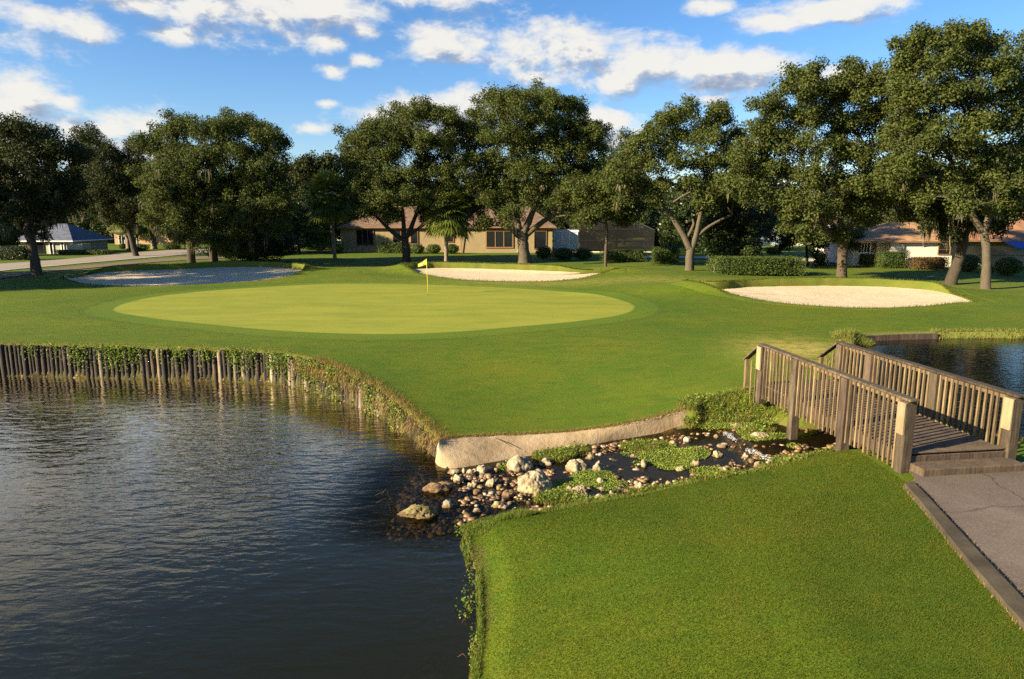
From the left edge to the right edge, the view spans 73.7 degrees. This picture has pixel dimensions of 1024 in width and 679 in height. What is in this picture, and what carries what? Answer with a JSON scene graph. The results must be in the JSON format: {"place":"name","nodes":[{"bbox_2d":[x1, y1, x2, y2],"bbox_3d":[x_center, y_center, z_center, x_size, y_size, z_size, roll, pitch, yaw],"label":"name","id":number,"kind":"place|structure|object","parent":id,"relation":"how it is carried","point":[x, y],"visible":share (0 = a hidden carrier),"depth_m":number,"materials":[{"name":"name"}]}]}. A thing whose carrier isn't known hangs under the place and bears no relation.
{"place":"outdoors","nodes":[
{"label":"outdoors","id":0,"kind":"place"},
{"bbox_2d":[0,256,223,278],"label":"cart path","id":1,"kind":"structure","parent":0,"point":[94,266],"depth_m":64.52,"materials":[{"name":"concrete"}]},
{"bbox_2d":[0,245,294,270],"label":"road","id":2,"kind":"structure","parent":0,"point":[23,265],"depth_m":75.28,"materials":[{"name":"grey asphalt"}]},
{"bbox_2d":[0,376,478,678],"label":"pond water","id":3,"kind":"structure","parent":0,"point":[145,525],"depth_m":11.98,"materials":[{"name":"blue liquid"}]},
{"bbox_2d":[0,224,1023,678],"bbox_3d":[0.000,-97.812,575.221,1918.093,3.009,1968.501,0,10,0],"label":"ground","id":4,"kind":"structure","parent":0,"point":[642,340],"depth_m":20.10,"materials":[{"name":"green plant"}]},
{"bbox_2d":[0,215,22,245],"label":"shrub","id":5,"kind":"object","parent":4,"relation":"on","point":[14,238],"visible":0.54,"depth_m":79.84,"materials":[{"name":"green plant"}]},
{"bbox_2d":[0,245,28,259],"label":"hedge","id":6,"kind":"object","parent":4,"relation":"on","point":[15,252],"visible":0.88,"depth_m":73.27,"materials":[{"name":"green plant"}]},
{"bbox_2d":[0,111,97,274],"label":"oak tree","id":7,"kind":"object","parent":4,"relation":"on","point":[26,150],"visible":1,"depth_m":51.26,"materials":[{"name":"green plant"}]},
{"bbox_2d":[19,224,113,253],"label":"house","id":8,"kind":"structure","parent":4,"relation":"on","point":[68,237],"depth_m":86.21,"materials":[{"name":"grey"}]},
{"bbox_2d":[51,249,112,254],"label":"hedge","id":9,"kind":"object","parent":4,"relation":"on","point":[83,252],"visible":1,"depth_m":83.42,"materials":[{"name":"green plant"}]},
{"bbox_2d":[68,192,123,236],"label":"background tree","id":10,"kind":"object","parent":4,"relation":"on","point":[97,227],"visible":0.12,"depth_m":115.13,"materials":[{"name":"green plant"}]},
{"bbox_2d":[62,120,155,255],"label":"oak tree","id":11,"kind":"object","parent":4,"relation":"on","point":[105,179],"visible":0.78,"depth_m":76.04,"materials":[{"name":"green plant"}]},
{"bbox_2d":[108,212,146,249],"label":"fan palm","id":12,"kind":"object","parent":4,"relation":"on","point":[118,229],"visible":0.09,"depth_m":94.66,"materials":[{"name":"green plant"}]},
{"bbox_2d":[109,224,182,243],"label":"house","id":13,"kind":"structure","parent":4,"relation":"on","point":[144,240],"depth_m":114.86,"materials":[{"name":"beige paint"}]},
{"bbox_2d":[116,188,184,240],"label":"background tree","id":14,"kind":"object","parent":4,"relation":"on","point":[134,234],"visible":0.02,"depth_m":113.73,"materials":[{"name":"green plant"}]},
{"bbox_2d":[134,204,170,248],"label":"fan palm","id":15,"kind":"object","parent":4,"relation":"on","point":[153,241],"visible":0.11,"depth_m":97.53,"materials":[{"name":"green plant"}]},
{"bbox_2d":[162,242,182,249],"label":"shrub","id":16,"kind":"object","parent":4,"relation":"on","point":[170,245],"visible":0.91,"depth_m":95.45,"materials":[{"name":"green plant"}]},
{"bbox_2d":[64,267,300,285],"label":"bunker sand","id":17,"kind":"structure","parent":4,"relation":"on","point":[198,276],"depth_m":53.52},
{"bbox_2d":[47,261,317,286],"bbox_3d":[-24.846,-5.120,52.617,19.725,0.972,14.830,-5,11,-27],"label":"bunker lip","id":18,"kind":"object","parent":4,"relation":"on","point":[309,270],"visible":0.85,"depth_m":56.55,"materials":[{"name":"grass turf"}]},
{"bbox_2d":[123,106,299,262],"bbox_3d":[-28.216,-14.662,64.557,17.088,15.621,12.872,0,10,0],"label":"oak tree","id":19,"kind":"object","parent":4,"relation":"on","point":[179,165],"visible":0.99,"depth_m":62.32,"materials":[{"name":"green plant"}]},
{"bbox_2d":[0,344,437,458],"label":"timber bulkhead","id":20,"kind":"object","parent":4,"relation":"on","point":[11,357],"visible":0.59,"depth_m":24.54,"materials":[{"name":"brown wood"}]},
{"bbox_2d":[15,343,425,446],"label":"climbing vines","id":21,"kind":"object","parent":20,"relation":"attached to","point":[278,355],"visible":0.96,"depth_m":23.63,"materials":[{"name":"green plant"}]},
{"bbox_2d":[1,340,450,445],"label":"edge grass","id":22,"kind":"structure","parent":20,"relation":"on","point":[358,373],"depth_m":20.58,"materials":[{"name":"green plant"}]},
{"bbox_2d":[290,356,436,459],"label":"hanging grass","id":23,"kind":"structure","parent":20,"relation":"hanging from","point":[362,390],"depth_m":20.40,"materials":[{"name":"green plant"}]},
{"bbox_2d":[196,224,304,260],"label":"thicket","id":24,"kind":"object","parent":4,"relation":"on","point":[278,248],"visible":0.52,"depth_m":69.69,"materials":[{"name":"green plant"}]},
{"bbox_2d":[259,157,303,245],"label":"background tree","id":25,"kind":"object","parent":4,"relation":"on","point":[286,174],"visible":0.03,"depth_m":100.84,"materials":[{"name":"green plant"}]},
{"bbox_2d":[270,200,320,252],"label":"background tree","id":26,"kind":"object","parent":4,"relation":"on","point":[298,230],"visible":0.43,"depth_m":85.91,"materials":[{"name":"green plant"}]},
{"bbox_2d":[300,217,339,251],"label":"shrub","id":27,"kind":"object","parent":4,"relation":"on","point":[319,240],"visible":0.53,"depth_m":89.24,"materials":[{"name":"green plant"}]},
{"bbox_2d":[287,149,361,249],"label":"background tree","id":28,"kind":"object","parent":4,"relation":"on","point":[305,167],"visible":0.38,"depth_m":92.83,"materials":[{"name":"green plant"}]},
{"bbox_2d":[302,168,353,259],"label":"fan palm","id":29,"kind":"object","parent":4,"relation":"on","point":[330,207],"visible":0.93,"depth_m":71.18,"materials":[{"name":"green plant"}]},
{"bbox_2d":[376,242,411,252],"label":"hedge","id":30,"kind":"object","parent":4,"relation":"on","point":[391,247],"visible":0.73,"depth_m":87.24,"materials":[{"name":"green plant"}]},
{"bbox_2d":[331,94,484,262],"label":"oak tree","id":31,"kind":"object","parent":4,"relation":"on","point":[367,152],"visible":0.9,"depth_m":65.29,"materials":[{"name":"green plant"}]},
{"bbox_2d":[396,504,438,522],"bbox_3d":[-1.871,3.411,13.509,0.852,0.343,0.444,0,10,0],"label":"rock","id":32,"kind":"object","parent":4,"relation":"on","point":[417,513],"visible":1,"depth_m":13.38,"materials":[{"name":"beige stone"}]},
{"bbox_2d":[410,244,424,253],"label":"shrub","id":33,"kind":"object","parent":4,"relation":"on","point":[417,248],"visible":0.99,"depth_m":86.44,"materials":[{"name":"green plant"}]},
{"bbox_2d":[0,160,848,239],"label":"wood","id":34,"kind":"object","parent":4,"relation":"on","point":[680,176],"depth_m":146.46,"materials":[{"name":"green plant"}]},
{"bbox_2d":[426,244,440,253],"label":"shrub","id":35,"kind":"object","parent":4,"relation":"on","point":[433,248],"visible":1,"depth_m":86.43,"materials":[{"name":"green plant"}]},
{"bbox_2d":[336,205,555,252],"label":"house","id":36,"kind":"structure","parent":4,"relation":"on","point":[357,236],"depth_m":90.75,"materials":[{"name":"beige paint"}]},
{"bbox_2d":[356,230,373,244],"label":"window","id":37,"kind":"structure","parent":36,"relation":"in","point":[363,237],"depth_m":90.99,"materials":[{"name":"black glass"}]},
{"bbox_2d":[486,230,512,247],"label":"window","id":38,"kind":"structure","parent":36,"relation":"in","point":[494,238],"depth_m":88.83,"materials":[{"name":"black glass"}]},
{"bbox_2d":[534,231,546,248],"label":"window","id":39,"kind":"structure","parent":36,"relation":"in","point":[540,237],"depth_m":88.85,"materials":[{"name":"black glass"}]},
{"bbox_2d":[419,184,476,261],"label":"fan palm","id":40,"kind":"object","parent":4,"relation":"on","point":[458,225],"visible":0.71,"depth_m":66.05,"materials":[{"name":"green plant"}]},
{"bbox_2d":[448,244,459,253],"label":"shrub","id":41,"kind":"object","parent":4,"relation":"on","point":[454,248],"visible":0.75,"depth_m":86.46,"materials":[{"name":"green plant"}]},
{"bbox_2d":[454,525,478,670],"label":"shore weeds","id":42,"kind":"object","parent":4,"relation":"on","point":[463,599],"visible":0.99,"depth_m":10.36,"materials":[{"name":"green plant"}]},
{"bbox_2d":[414,268,599,280],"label":"bunker sand","id":43,"kind":"structure","parent":4,"relation":"on","point":[491,274],"depth_m":54.90,"materials":[{"name":"beige sand"}]},
{"bbox_2d":[390,262,627,281],"bbox_3d":[-0.951,-5.298,53.645,19.761,0.958,9.824,2,10,13],"label":"bunker lip","id":44,"kind":"object","parent":4,"relation":"on","point":[400,268],"visible":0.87,"depth_m":55.88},
{"bbox_2d":[58,259,977,307],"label":"bunker lip grass","id":45,"kind":"structure","parent":4,"relation":"on","point":[401,263],"depth_m":47.03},
{"bbox_2d":[506,455,533,472],"bbox_3d":[0.144,2.942,15.920,0.623,0.507,0.540,-5,11,-27],"label":"rock","id":46,"kind":"object","parent":4,"relation":"on","point":[520,463],"visible":0.69,"depth_m":15.75,"materials":[{"name":"stone"}]},
{"bbox_2d":[453,76,615,263],"bbox_3d":[2.035,-16.717,66.963,16.852,19.003,12.114,0,10,0],"label":"oak tree","id":47,"kind":"object","parent":4,"relation":"on","point":[583,138],"visible":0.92,"depth_m":64.65,"materials":[{"name":"green plant"}]},
{"bbox_2d":[517,469,552,493],"bbox_3d":[0.477,3.124,14.692,0.796,0.651,0.682,0,10,0],"label":"rock","id":48,"kind":"object","parent":4,"relation":"on","point":[533,481],"visible":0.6,"depth_m":14.52,"materials":[{"name":"stone"}]},
{"bbox_2d":[535,245,551,258],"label":"shrub","id":49,"kind":"object","parent":4,"relation":"on","point":[543,252],"visible":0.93,"depth_m":75.71,"materials":[{"name":"green plant"}]},
{"bbox_2d":[538,458,552,467],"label":"rock","id":50,"kind":"object","parent":4,"relation":"on","point":[546,462],"visible":1,"depth_m":16.12,"materials":[{"name":"stone"}]},
{"bbox_2d":[536,183,564,235],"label":"background tree","id":51,"kind":"object","parent":4,"relation":"on","point":[544,212],"visible":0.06,"depth_m":116.51,"materials":[{"name":"green plant"}]},
{"bbox_2d":[435,410,686,470],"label":"concrete bank","id":52,"kind":"structure","parent":4,"relation":"on","point":[467,453],"depth_m":17.10,"materials":[{"name":"beige concrete"}]},
{"bbox_2d":[433,407,685,442],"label":"bank edge grass","id":53,"kind":"structure","parent":52,"relation":"on","point":[522,433],"depth_m":17.54,"materials":[{"name":"green plant"}]},
{"bbox_2d":[550,247,575,259],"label":"shrub","id":54,"kind":"object","parent":4,"relation":"on","point":[563,253],"visible":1,"depth_m":73.39,"materials":[{"name":"green plant"}]},
{"bbox_2d":[565,459,586,474],"bbox_3d":[1.479,2.958,15.745,0.484,0.412,0.431,-4,11,-21],"label":"rock","id":55,"kind":"object","parent":4,"relation":"on","point":[575,465],"visible":0.7,"depth_m":15.63,"materials":[{"name":"stone"}]},
{"bbox_2d":[571,485,588,496],"bbox_3d":[1.424,3.223,14.311,0.400,0.329,0.330,0,10,0],"label":"rock","id":56,"kind":"object","parent":4,"relation":"on","point":[580,488],"visible":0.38,"depth_m":14.25,"materials":[{"name":"stone"}]},
{"bbox_2d":[573,248,592,259],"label":"shrub","id":57,"kind":"object","parent":4,"relation":"on","point":[583,254],"visible":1,"depth_m":73.40,"materials":[{"name":"green plant"}]},
{"bbox_2d":[553,210,614,243],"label":"background tree","id":58,"kind":"object","parent":4,"relation":"on","point":[561,222],"visible":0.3,"depth_m":96.67,"materials":[{"name":"green plant"}]},
{"bbox_2d":[459,478,711,678],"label":"shore grass","id":59,"kind":"structure","parent":4,"relation":"on","point":[520,513],"depth_m":12.58,"materials":[{"name":"green plant"}]},
{"bbox_2d":[592,460,604,474],"bbox_3d":[1.953,2.953,15.605,0.338,0.372,0.286,0,10,0],"label":"rock","id":60,"kind":"object","parent":4,"relation":"on","point":[598,466],"visible":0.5,"depth_m":15.55,"materials":[{"name":"stone"}]},
{"bbox_2d":[553,221,654,251],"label":"pool cage","id":61,"kind":"object","parent":4,"relation":"on","point":[566,238],"visible":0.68,"depth_m":91.75,"materials":[{"name":"black paint"}]},
{"bbox_2d":[554,231,561,247],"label":"glass door","id":62,"kind":"structure","parent":61,"relation":"in","point":[557,234],"depth_m":91.63,"materials":[{"name":"white paint"}]},
{"bbox_2d":[562,231,568,247],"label":"glass door","id":63,"kind":"structure","parent":61,"relation":"in","point":[565,234],"depth_m":91.63,"materials":[{"name":"white paint"}]},
{"bbox_2d":[569,231,577,247],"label":"glass door","id":64,"kind":"structure","parent":61,"relation":"in","point":[573,235],"depth_m":91.61,"materials":[{"name":"white paint"}]},
{"bbox_2d":[560,160,649,266],"bbox_3d":[8.481,-11.352,61.897,8.179,9.918,6.988,0,10,0],"label":"slender tree","id":65,"kind":"object","parent":4,"relation":"on","point":[594,196],"visible":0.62,"depth_m":60.69,"materials":[{"name":"green plant"}]},
{"bbox_2d":[581,205,641,240],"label":"background tree","id":66,"kind":"object","parent":4,"relation":"on","point":[623,234],"visible":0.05,"depth_m":100.86,"materials":[{"name":"green plant"}]},
{"bbox_2d":[597,249,649,261],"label":"hedge","id":67,"kind":"object","parent":4,"relation":"on","point":[625,255],"visible":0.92,"depth_m":70.45,"materials":[{"name":"green plant"}]},
{"bbox_2d":[571,139,677,246],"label":"background oak","id":68,"kind":"object","parent":4,"relation":"on","point":[648,219],"visible":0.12,"depth_m":100.23,"materials":[{"name":"green plant"}]},
{"bbox_2d":[387,424,862,541],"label":"pebbles","id":69,"kind":"object","parent":4,"relation":"on","point":[459,518],"visible":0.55,"depth_m":14.94,"materials":[{"name":"grey stone"}]},
{"bbox_2d":[422,481,453,495],"bbox_3d":[-1.585,3.204,14.717,0.693,0.295,0.278,-3,11,-14],"label":"rock","id":70,"kind":"object","parent":69,"relation":"on","point":[435,489],"visible":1,"depth_m":14.64,"materials":[{"name":"brown stone"}]},
{"bbox_2d":[635,193,671,242],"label":"background tree","id":71,"kind":"object","parent":4,"relation":"on","point":[645,235],"visible":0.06,"depth_m":117.75,"materials":[{"name":"green plant"}]},
{"bbox_2d":[649,246,680,263],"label":"hedge","id":72,"kind":"object","parent":4,"relation":"on","point":[664,254],"visible":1,"depth_m":67.71,"materials":[{"name":"green plant"}]},
{"bbox_2d":[600,93,746,270],"bbox_3d":[13.923,-12.863,56.994,13.346,14.670,8.787,0,10,0],"label":"oak tree","id":73,"kind":"object","parent":4,"relation":"on","point":[652,142],"visible":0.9,"depth_m":55.25,"materials":[{"name":"green plant"}]},
{"bbox_2d":[653,182,729,252],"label":"background oak","id":74,"kind":"object","parent":4,"relation":"on","point":[684,216],"visible":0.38,"depth_m":88.48,"materials":[{"name":"green plant"}]},
{"bbox_2d":[532,386,917,504],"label":"bank grass","id":75,"kind":"structure","parent":4,"relation":"on","point":[646,445],"depth_m":16.91,"materials":[{"name":"green plant"}]},
{"bbox_2d":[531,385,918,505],"bbox_3d":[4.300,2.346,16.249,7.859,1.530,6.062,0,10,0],"label":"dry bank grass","id":76,"kind":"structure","parent":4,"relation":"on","point":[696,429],"depth_m":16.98,"materials":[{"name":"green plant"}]},
{"bbox_2d":[697,186,775,257],"bbox_3d":[20.149,-10.560,62.137,8.097,8.404,7.399,0,10,0],"label":"magnolia tree","id":77,"kind":"object","parent":4,"relation":"on","point":[727,235],"visible":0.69,"depth_m":60.16,"materials":[{"name":"green plant"}]},
{"bbox_2d":[704,255,808,275],"bbox_3d":[19.575,-5.930,54.826,7.690,1.583,3.380,0,10,0],"label":"hedge","id":78,"kind":"object","parent":4,"relation":"on","point":[749,265],"visible":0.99,"depth_m":53.58,"materials":[{"name":"green plant"}]},
{"bbox_2d":[750,432,770,441],"bbox_3d":[6.061,2.362,16.642,0.495,0.199,0.421,0,10,0],"label":"rock","id":79,"kind":"object","parent":4,"relation":"on","point":[755,434],"visible":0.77,"depth_m":16.60,"materials":[{"name":"stone"}]},
{"bbox_2d":[751,183,782,223],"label":"background tree","id":80,"kind":"object","parent":4,"relation":"on","point":[773,211],"visible":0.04,"depth_m":120.93,"materials":[{"name":"green plant"}]},
{"bbox_2d":[759,203,853,264],"bbox_3d":[28.116,-10.293,65.395,7.622,6.886,8.049,9,14,42],"label":"magnolia tree","id":81,"kind":"object","parent":4,"relation":"on","point":[819,257],"visible":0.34,"depth_m":64.68,"materials":[{"name":"green plant"}]},
{"bbox_2d":[712,54,922,277],"bbox_3d":[20.837,-11.589,46.859,14.641,15.818,9.897,0,10,0],"label":"oak tree","id":82,"kind":"object","parent":4,"relation":"on","point":[818,99],"visible":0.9,"depth_m":44.78,"materials":[{"name":"green plant"}]},
{"bbox_2d":[670,278,993,309],"bbox_3d":[18.214,-2.728,39.374,17.365,0.951,10.484,0,10,0],"label":"bunker lip","id":83,"kind":"object","parent":4,"relation":"on","point":[730,284],"visible":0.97,"depth_m":41.57,"materials":[{"name":"grass"}]},
{"bbox_2d":[724,286,971,307],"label":"bunker sand","id":84,"kind":"structure","parent":4,"relation":"on","point":[858,296],"depth_m":40.00,"materials":[{"name":"beige sand"}]},
{"bbox_2d":[847,225,865,252],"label":"young tree","id":85,"kind":"object","parent":4,"relation":"on","point":[859,231],"visible":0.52,"depth_m":64.54,"materials":[{"name":"green plant"}]},
{"bbox_2d":[858,254,876,265],"bbox_3d":[33.904,-7.631,65.275,1.835,1.239,1.168,0,10,0],"label":"hedge","id":86,"kind":"object","parent":4,"relation":"on","point":[867,259],"visible":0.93,"depth_m":64.87,"materials":[{"name":"green plant"}]},
{"bbox_2d":[743,341,1023,476],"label":"footbridge","id":87,"kind":"object","parent":4,"relation":"on","point":[901,433],"visible":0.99,"depth_m":14.10,"materials":[{"name":"brown wood"}]},
{"bbox_2d":[874,251,910,267],"bbox_3d":[34.509,-7.260,62.010,2.766,1.656,1.441,0,10,0],"label":"hedge","id":88,"kind":"object","parent":4,"relation":"on","point":[891,259],"visible":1,"depth_m":61.50,"materials":[{"name":"green plant"}]},
{"bbox_2d":[855,333,937,340],"bbox_3d":[15.076,-0.038,27.102,4.225,0.280,0.448,-3,11,-17],"label":"timber edging","id":89,"kind":"object","parent":4,"relation":"on","point":[905,336],"visible":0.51,"depth_m":27.30,"materials":[{"name":"brown wood"}]},
{"bbox_2d":[867,155,944,224],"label":"background oak","id":90,"kind":"object","parent":4,"relation":"on","point":[889,216],"visible":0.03,"depth_m":81.28,"materials":[{"name":"green plant"}]},
{"bbox_2d":[815,222,1003,266],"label":"house","id":91,"kind":"structure","parent":4,"relation":"on","point":[890,236],"depth_m":64.31,"materials":[{"name":"beige"}]},
{"bbox_2d":[857,242,870,252],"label":"window","id":92,"kind":"structure","parent":91,"relation":"in","point":[866,246],"depth_m":65.04,"materials":[{"name":"black glass"}]},
{"bbox_2d":[937,244,951,254],"bbox_3d":[40.172,-8.371,63.470,1.186,0.980,0.100,0,10,0],"label":"window","id":93,"kind":"structure","parent":91,"relation":"in","point":[941,251],"depth_m":63.47,"materials":[{"name":"beige glass"}]},
{"bbox_2d":[825,326,1023,443],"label":"shore grass","id":94,"kind":"structure","parent":4,"relation":"on","point":[849,332],"depth_m":26.37,"materials":[{"name":"green plant"}]},
{"bbox_2d":[908,256,949,269],"bbox_3d":[36.947,-6.758,60.492,3.322,1.229,1.221,0,10,0],"label":"hedge","id":95,"kind":"object","parent":4,"relation":"on","point":[930,262],"visible":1,"depth_m":60.06,"materials":[{"name":"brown plant"}]},
{"bbox_2d":[867,16,1023,288],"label":"oak tree","id":96,"kind":"object","parent":4,"relation":"on","point":[976,46],"visible":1,"depth_m":40.55,"materials":[{"name":"green plant"}]},
{"bbox_2d":[892,189,1015,284],"bbox_3d":[30.372,-7.148,46.794,9.561,7.218,6.102,-4,11,-22],"label":"oak tree","id":97,"kind":"object","parent":4,"relation":"on","point":[949,230],"visible":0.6,"depth_m":45.49,"materials":[{"name":"green plant"}]},
{"bbox_2d":[903,470,1023,628],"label":"kerb weeds","id":98,"kind":"object","parent":4,"relation":"on","point":[1018,589],"visible":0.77,"depth_m":9.48,"materials":[{"name":"green plant"}]},
{"bbox_2d":[904,481,1023,629],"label":"kerb","id":99,"kind":"structure","parent":4,"relation":"on","point":[1001,588],"depth_m":9.22,"materials":[{"name":"concrete"}]},
{"bbox_2d":[962,254,981,271],"bbox_3d":[38.852,-6.527,58.190,2.100,1.586,1.734,0,10,0],"label":"shrub","id":100,"kind":"object","parent":4,"relation":"on","point":[972,262],"visible":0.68,"depth_m":57.70,"materials":[{"name":"green plant"}]},
{"bbox_2d":[939,212,1023,265],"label":"house","id":101,"kind":"structure","parent":4,"relation":"on","point":[1012,245],"depth_m":64.45,"materials":[{"name":"beige"}]},
{"bbox_2d":[987,29,1023,199],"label":"oak tree","id":102,"kind":"object","parent":4,"relation":"on","point":[1021,40],"visible":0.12,"depth_m":44.86,"materials":[{"name":"green plant"}]},
{"bbox_2d":[993,256,1022,275],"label":"shrub","id":103,"kind":"object","parent":4,"relation":"on","point":[1006,266],"visible":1,"depth_m":53.95,"materials":[{"name":"green plant"}]},
{"bbox_2d":[0,0,1023,212],"label":"sky","id":104,"kind":"structure","parent":0,"point":[304,67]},
{"bbox_2d":[847,338,1023,441],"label":"pond water","id":105,"kind":"structure","parent":0,"point":[998,362],"depth_m":22.92,"materials":[{"name":"blue liquid"}]},
{"bbox_2d":[909,461,1023,597],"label":"cart path","id":106,"kind":"structure","parent":0,"point":[985,511],"depth_m":10.84,"materials":[{"name":"concrete"}]},
{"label":"stream water","id":107,"kind":"structure","parent":0,"visible":0},
{"bbox_2d":[497,399,800,503],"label":"water plants","id":108,"kind":"object","parent":107,"relation":"on","point":[683,459],"visible":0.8,"depth_m":16.00,"materials":[{"name":"green plant"}]},
{"bbox_2d":[723,431,771,460],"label":"white water","id":109,"kind":"structure","parent":107,"relation":"on","point":[748,450],"depth_m":15.84,"materials":[{"name":"grey liquid"}]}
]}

